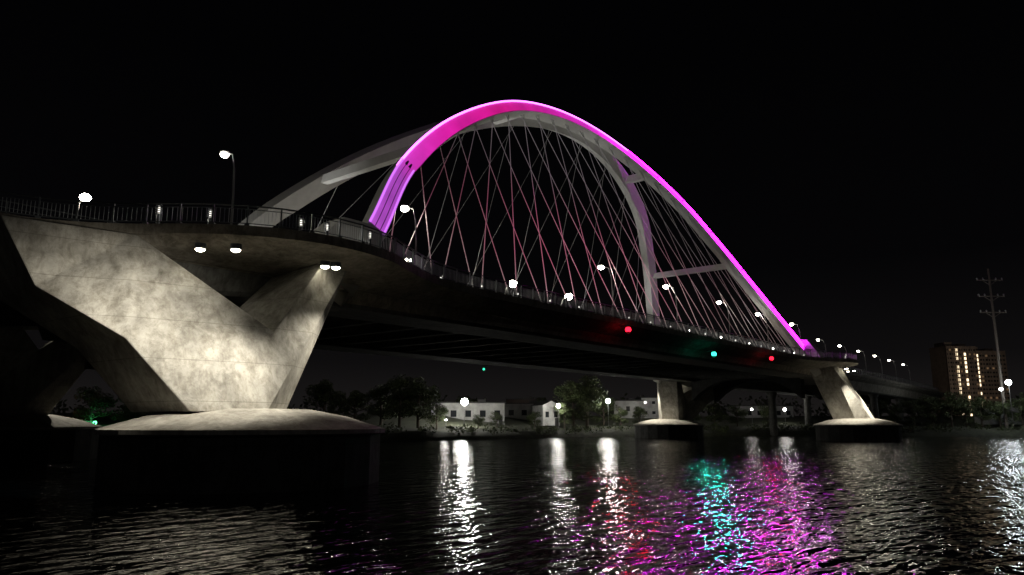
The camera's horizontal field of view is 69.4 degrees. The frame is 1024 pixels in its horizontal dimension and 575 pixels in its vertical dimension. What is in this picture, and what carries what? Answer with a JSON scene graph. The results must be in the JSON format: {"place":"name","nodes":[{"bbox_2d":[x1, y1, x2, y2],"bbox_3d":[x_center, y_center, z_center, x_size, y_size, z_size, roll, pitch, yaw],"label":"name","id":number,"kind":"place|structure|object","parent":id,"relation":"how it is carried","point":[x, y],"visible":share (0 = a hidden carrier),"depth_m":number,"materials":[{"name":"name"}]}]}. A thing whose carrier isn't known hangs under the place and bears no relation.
{"place":"outdoors","nodes":[
{"label":"outdoors","id":0,"kind":"place"},
{"bbox_2d":[0,436,1023,574],"bbox_3d":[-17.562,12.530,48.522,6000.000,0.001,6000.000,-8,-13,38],"label":"river water","id":1,"kind":"structure","parent":0,"point":[811,505],"depth_m":29.14,"materials":[{"name":"black liquid"}]},
{"bbox_2d":[0,0,1023,416],"label":"sky","id":2,"kind":"structure","parent":0,"point":[861,162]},
{"bbox_2d":[49,413,1023,443],"bbox_3d":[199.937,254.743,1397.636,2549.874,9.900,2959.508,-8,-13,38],"label":"ground","id":3,"kind":"structure","parent":0,"point":[412,433],"depth_m":200.17,"materials":[{"name":"black plant"}]},
{"bbox_2d":[71,386,115,422],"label":"tree","id":4,"kind":"object","parent":3,"relation":"on","point":[101,401],"visible":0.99,"depth_m":147.65,"materials":[{"name":"green plant"}]},
{"bbox_2d":[110,397,145,420],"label":"tree","id":5,"kind":"object","parent":3,"relation":"on","point":[136,414],"visible":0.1,"depth_m":149.01,"materials":[{"name":"green plant"}]},
{"bbox_2d":[302,379,345,415],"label":"tree","id":6,"kind":"object","parent":3,"relation":"on","point":[321,392],"visible":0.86,"depth_m":162.41,"materials":[{"name":"green plant"}]},
{"bbox_2d":[338,390,372,420],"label":"tree","id":7,"kind":"object","parent":3,"relation":"on","point":[359,398],"visible":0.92,"depth_m":165.16,"materials":[{"name":"green plant"}]},
{"bbox_2d":[363,385,398,425],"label":"tree","id":8,"kind":"object","parent":3,"relation":"on","point":[381,411],"visible":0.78,"depth_m":168.31,"materials":[{"name":"green plant"}]},
{"bbox_2d":[380,374,424,427],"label":"tree","id":9,"kind":"object","parent":3,"relation":"on","point":[394,387],"visible":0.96,"depth_m":162.61,"materials":[{"name":"green plant"}]},
{"bbox_2d":[401,376,441,427],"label":"tree","id":10,"kind":"object","parent":3,"relation":"on","point":[428,396],"visible":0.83,"depth_m":165.78,"materials":[{"name":"green plant"}]},
{"bbox_2d":[426,401,448,428],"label":"tree","id":11,"kind":"object","parent":3,"relation":"on","point":[440,409],"visible":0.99,"depth_m":163.02,"materials":[{"name":"green plant"}]},
{"bbox_2d":[461,398,467,423],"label":"flood lamp","id":12,"kind":"object","parent":3,"relation":"on","point":[464,401],"visible":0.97,"depth_m":179.31,"materials":[{"name":"silver metal"}]},
{"bbox_2d":[456,396,475,401],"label":"tree","id":13,"kind":"object","parent":3,"relation":"on","point":[468,398],"visible":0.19,"depth_m":231.97,"materials":[{"name":"green plant"}]},
{"bbox_2d":[431,399,505,423],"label":"white warehouse","id":14,"kind":"structure","parent":3,"relation":"on","point":[482,408],"depth_m":192.56,"materials":[{"name":"white paint"}]},
{"bbox_2d":[440,410,502,423],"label":"windows","id":15,"kind":"structure","parent":14,"relation":"in","point":[453,412],"depth_m":192.26,"materials":[{"name":"black glass"}]},
{"bbox_2d":[0,100,944,494],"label":"tied arch bridge","id":16,"kind":"structure","parent":3,"relation":"on","point":[198,342],"depth_m":54.61,"materials":[{"name":"concrete"}]},
{"bbox_2d":[79,193,90,205],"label":"street lamp","id":17,"kind":"object","parent":16,"relation":"on","point":[84,197],"visible":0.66,"depth_m":68.13,"materials":[{"name":"silver metal"}]},
{"bbox_2d":[155,204,162,223],"bbox_3d":[-22.940,-4.648,47.979,0.400,1.600,0.400,-8,-13,38],"label":"bollard light","id":18,"kind":"object","parent":16,"relation":"on","point":[158,212],"visible":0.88,"depth_m":47.91,"materials":[{"name":"grey metal"}]},
{"bbox_2d":[207,208,212,223],"bbox_3d":[-19.983,-4.477,48.914,0.400,1.600,0.400,-8,-13,38],"label":"bollard light","id":19,"kind":"object","parent":16,"relation":"on","point":[209,212],"visible":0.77,"depth_m":48.85,"materials":[{"name":"grey metal"}]},
{"bbox_2d":[219,149,234,224],"bbox_3d":[-21.713,-6.611,56.222,2.308,8.427,0.799,-8,-13,38],"label":"street lamp","id":20,"kind":"object","parent":16,"relation":"on","point":[224,153],"visible":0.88,"depth_m":56.01,"materials":[{"name":"silver metal"}]},
{"bbox_2d":[298,217,303,230],"bbox_3d":[-14.597,-4.080,51.081,0.400,1.600,0.400,-8,-13,38],"label":"bollard light","id":21,"kind":"object","parent":16,"relation":"on","point":[301,219],"visible":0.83,"depth_m":51.04,"materials":[{"name":"grey metal"}]},
{"bbox_2d":[324,222,329,234],"bbox_3d":[-13.091,-3.860,52.286,0.400,1.600,0.400,-8,-13,38],"label":"bollard light","id":22,"kind":"object","parent":16,"relation":"on","point":[327,230],"visible":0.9,"depth_m":52.26,"materials":[{"name":"grey metal"}]},
{"bbox_2d":[367,230,372,244],"bbox_3d":[-10.485,-3.453,54.514,0.400,1.600,0.400,-8,-13,38],"label":"bollard light","id":23,"kind":"object","parent":16,"relation":"on","point":[369,232],"visible":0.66,"depth_m":54.48,"materials":[{"name":"grey metal"}]},
{"bbox_2d":[401,205,416,264],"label":"street lamp","id":24,"kind":"object","parent":16,"relation":"on","point":[404,208],"visible":0.84,"depth_m":70.47,"materials":[{"name":"silver metal"}]},
{"bbox_2d":[598,264,613,316],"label":"street lamp","id":25,"kind":"object","parent":16,"relation":"on","point":[600,266],"visible":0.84,"depth_m":97.60,"materials":[{"name":"silver metal"}]},
{"bbox_2d":[620,325,630,332],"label":"navigation light","id":26,"kind":"object","parent":16,"relation":"attached to","point":[627,329],"visible":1,"depth_m":88.64,"materials":[{"name":"red glass"}]},
{"bbox_2d":[663,284,678,330],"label":"street lamp","id":27,"kind":"object","parent":16,"relation":"on","point":[665,286],"visible":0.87,"depth_m":111.85,"materials":[{"name":"silver metal"}]},
{"bbox_2d":[707,350,715,356],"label":"navigation light","id":28,"kind":"object","parent":16,"relation":"attached to","point":[713,353],"visible":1,"depth_m":107.07,"materials":[{"name":"teal glass"}]},
{"bbox_2d":[716,300,730,339],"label":"street lamp","id":29,"kind":"object","parent":16,"relation":"on","point":[718,301],"visible":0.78,"depth_m":126.76,"materials":[{"name":"silver metal"}]},
{"bbox_2d":[756,312,768,345],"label":"street lamp","id":30,"kind":"object","parent":16,"relation":"on","point":[766,324],"visible":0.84,"depth_m":140.44,"materials":[{"name":"silver metal"}]},
{"bbox_2d":[472,414,484,427],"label":"tree","id":31,"kind":"object","parent":3,"relation":"on","point":[478,421],"visible":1,"depth_m":174.97,"materials":[{"name":"green plant"}]},
{"bbox_2d":[488,411,505,427],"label":"tree","id":32,"kind":"object","parent":3,"relation":"on","point":[497,417],"visible":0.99,"depth_m":177.01,"materials":[{"name":"green plant"}]},
{"bbox_2d":[505,400,536,420],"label":"white warehouse","id":33,"kind":"structure","parent":3,"relation":"on","point":[523,411],"depth_m":208.77,"materials":[{"name":"white paint"}]},
{"bbox_2d":[509,410,526,414],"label":"windows","id":34,"kind":"structure","parent":33,"relation":"in","point":[511,412],"depth_m":208.65,"materials":[{"name":"black glass"}]},
{"bbox_2d":[506,396,536,402],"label":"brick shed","id":35,"kind":"structure","parent":3,"relation":"on","point":[525,399],"depth_m":225.85,"materials":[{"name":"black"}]},
{"bbox_2d":[526,411,541,426],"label":"tree","id":36,"kind":"object","parent":3,"relation":"on","point":[531,418],"visible":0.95,"depth_m":186.81,"materials":[{"name":"green plant"}]},
{"bbox_2d":[50,393,1018,416],"bbox_3d":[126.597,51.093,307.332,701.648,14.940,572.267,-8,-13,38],"label":"distant trees","id":37,"kind":"object","parent":3,"relation":"on","point":[63,409],"visible":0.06,"depth_m":296.89,"materials":[{"name":"green plant"}]},
{"bbox_2d":[532,405,559,425],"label":"walls","id":38,"kind":"structure","parent":3,"relation":"on","point":[550,419],"depth_m":199.24,"materials":[{"name":"white paint"}]},
{"bbox_2d":[531,400,557,405],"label":"roof","id":39,"kind":"structure","parent":38,"relation":"on","point":[549,402],"depth_m":200.63,"materials":[{"name":"white"}]},
{"bbox_2d":[545,412,557,425],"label":"windows","id":40,"kind":"structure","parent":38,"relation":"attached to","point":[555,415],"depth_m":199.27,"materials":[{"name":"black glass"}]},
{"bbox_2d":[93,420,1023,438],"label":"riverside shrubs","id":41,"kind":"object","parent":3,"relation":"on","point":[537,428],"visible":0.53,"depth_m":195.44,"materials":[{"name":"green plant"}]},
{"bbox_2d":[557,404,559,427],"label":"flood lamp","id":42,"kind":"object","parent":3,"relation":"on","point":[558,405],"visible":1,"depth_m":195.04,"materials":[{"name":"silver metal"}]},
{"bbox_2d":[554,402,574,428],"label":"tree","id":43,"kind":"object","parent":3,"relation":"on","point":[564,409],"visible":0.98,"depth_m":196.48,"materials":[{"name":"green plant"}]},
{"bbox_2d":[553,380,594,427],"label":"tree","id":44,"kind":"object","parent":3,"relation":"on","point":[582,415],"visible":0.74,"depth_m":200.99,"materials":[{"name":"green plant"}]},
{"bbox_2d":[564,374,608,428],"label":"tree","id":45,"kind":"object","parent":3,"relation":"on","point":[588,386],"visible":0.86,"depth_m":203.15,"materials":[{"name":"green plant"}]},
{"bbox_2d":[591,395,617,424],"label":"tree","id":46,"kind":"object","parent":3,"relation":"on","point":[604,406],"visible":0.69,"depth_m":218.32,"materials":[{"name":"green plant"}]},
{"bbox_2d":[606,399,609,426],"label":"flood lamp","id":47,"kind":"object","parent":3,"relation":"on","point":[607,400],"visible":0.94,"depth_m":207.01,"materials":[{"name":"silver metal"}]},
{"bbox_2d":[612,408,628,424],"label":"tree","id":48,"kind":"object","parent":3,"relation":"on","point":[619,415],"visible":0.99,"depth_m":212.61,"materials":[{"name":"green plant"}]},
{"bbox_2d":[610,398,642,417],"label":"white warehouse","id":49,"kind":"structure","parent":3,"relation":"on","point":[629,404],"depth_m":236.49,"materials":[{"name":"white paint"}]},
{"bbox_2d":[617,406,640,416],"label":"windows","id":50,"kind":"structure","parent":49,"relation":"in","point":[627,407],"depth_m":236.29,"materials":[{"name":"black glass"}]},
{"bbox_2d":[632,406,648,423],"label":"tree","id":51,"kind":"object","parent":3,"relation":"on","point":[637,414],"visible":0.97,"depth_m":220.23,"materials":[{"name":"green plant"}]},
{"bbox_2d":[635,397,658,417],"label":"white warehouse","id":52,"kind":"structure","parent":3,"relation":"on","point":[650,405],"depth_m":237.91,"materials":[{"name":"white paint"}]},
{"bbox_2d":[644,401,655,413],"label":"windows","id":53,"kind":"structure","parent":52,"relation":"in","point":[645,402],"depth_m":238.02,"materials":[{"name":"black glass"}]},
{"bbox_2d":[691,414,701,420],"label":"tree","id":54,"kind":"object","parent":3,"relation":"on","point":[698,416],"visible":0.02,"depth_m":218.84,"materials":[{"name":"green plant"}]},
{"bbox_2d":[703,402,728,424],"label":"tree","id":55,"kind":"object","parent":3,"relation":"on","point":[712,409],"visible":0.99,"depth_m":220.80,"materials":[{"name":"green plant"}]},
{"bbox_2d":[727,405,748,426],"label":"tree","id":56,"kind":"object","parent":3,"relation":"on","point":[743,413],"visible":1,"depth_m":221.97,"materials":[{"name":"green plant"}]},
{"bbox_2d":[725,403,793,417],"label":"white warehouse","id":57,"kind":"structure","parent":3,"relation":"on","point":[781,413],"depth_m":253.52,"materials":[{"name":"white paint"}]},
{"bbox_2d":[738,411,791,416],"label":"windows","id":58,"kind":"structure","parent":57,"relation":"in","point":[750,412],"depth_m":253.25,"materials":[{"name":"black glass"}]},
{"bbox_2d":[757,405,769,424],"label":"tree","id":59,"kind":"object","parent":3,"relation":"on","point":[765,413],"visible":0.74,"depth_m":224.29,"materials":[{"name":"green plant"}]},
{"bbox_2d":[912,395,949,426],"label":"tree","id":60,"kind":"object","parent":3,"relation":"on","point":[931,406],"visible":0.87,"depth_m":221.82,"materials":[{"name":"green plant"}]},
{"bbox_2d":[932,392,964,426],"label":"tree","id":61,"kind":"object","parent":3,"relation":"on","point":[950,399],"visible":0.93,"depth_m":221.19,"materials":[{"name":"green plant"}]},
{"bbox_2d":[929,342,980,415],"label":"brick apartment tower","id":62,"kind":"structure","parent":3,"relation":"on","point":[954,368],"depth_m":502.94,"materials":[{"name":"black brick"}]},
{"bbox_2d":[947,349,979,415],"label":"windows","id":63,"kind":"structure","parent":62,"relation":"in","point":[956,358],"depth_m":501.69,"materials":[{"name":"black"}]},
{"bbox_2d":[954,396,976,426],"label":"tree","id":64,"kind":"object","parent":3,"relation":"on","point":[967,409],"visible":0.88,"depth_m":219.92,"materials":[{"name":"green plant"}]},
{"bbox_2d":[971,395,996,426],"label":"tree","id":65,"kind":"object","parent":3,"relation":"on","point":[979,412],"visible":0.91,"depth_m":221.68,"materials":[{"name":"green plant"}]},
{"bbox_2d":[976,269,1007,427],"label":"power pole","id":66,"kind":"object","parent":3,"relation":"on","point":[991,296],"visible":0.99,"depth_m":223.69,"materials":[{"name":"grey wood"}]},
{"bbox_2d":[976,347,1009,404],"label":"brick apartment tower","id":67,"kind":"structure","parent":3,"relation":"on","point":[988,372],"depth_m":513.42,"materials":[{"name":"black brick"}]},
{"bbox_2d":[977,354,1009,402],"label":"windows","id":68,"kind":"structure","parent":67,"relation":"in","point":[977,354],"depth_m":513.02,"materials":[{"name":"black"}]},
{"bbox_2d":[984,400,1012,426],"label":"tree","id":69,"kind":"object","parent":3,"relation":"on","point":[997,409],"visible":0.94,"depth_m":218.06,"materials":[{"name":"green plant"}]},
{"bbox_2d":[974,406,1023,424],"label":"white warehouse","id":70,"kind":"structure","parent":3,"relation":"on","point":[990,422],"depth_m":228.23,"materials":[{"name":"white paint"}]},
{"bbox_2d":[999,387,1005,427],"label":"flood lamp","id":71,"kind":"object","parent":3,"relation":"on","point":[1000,388],"visible":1,"depth_m":209.49,"materials":[{"name":"metal"}]},
{"bbox_2d":[1005,380,1013,427],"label":"flood lamp","id":72,"kind":"object","parent":3,"relation":"on","point":[1008,382],"visible":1,"depth_m":211.83,"materials":[{"name":"metal"}]},
{"bbox_2d":[1007,398,1023,426],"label":"tree","id":73,"kind":"object","parent":3,"relation":"on","point":[1020,404],"visible":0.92,"depth_m":218.93,"materials":[{"name":"green plant"}]}
]}

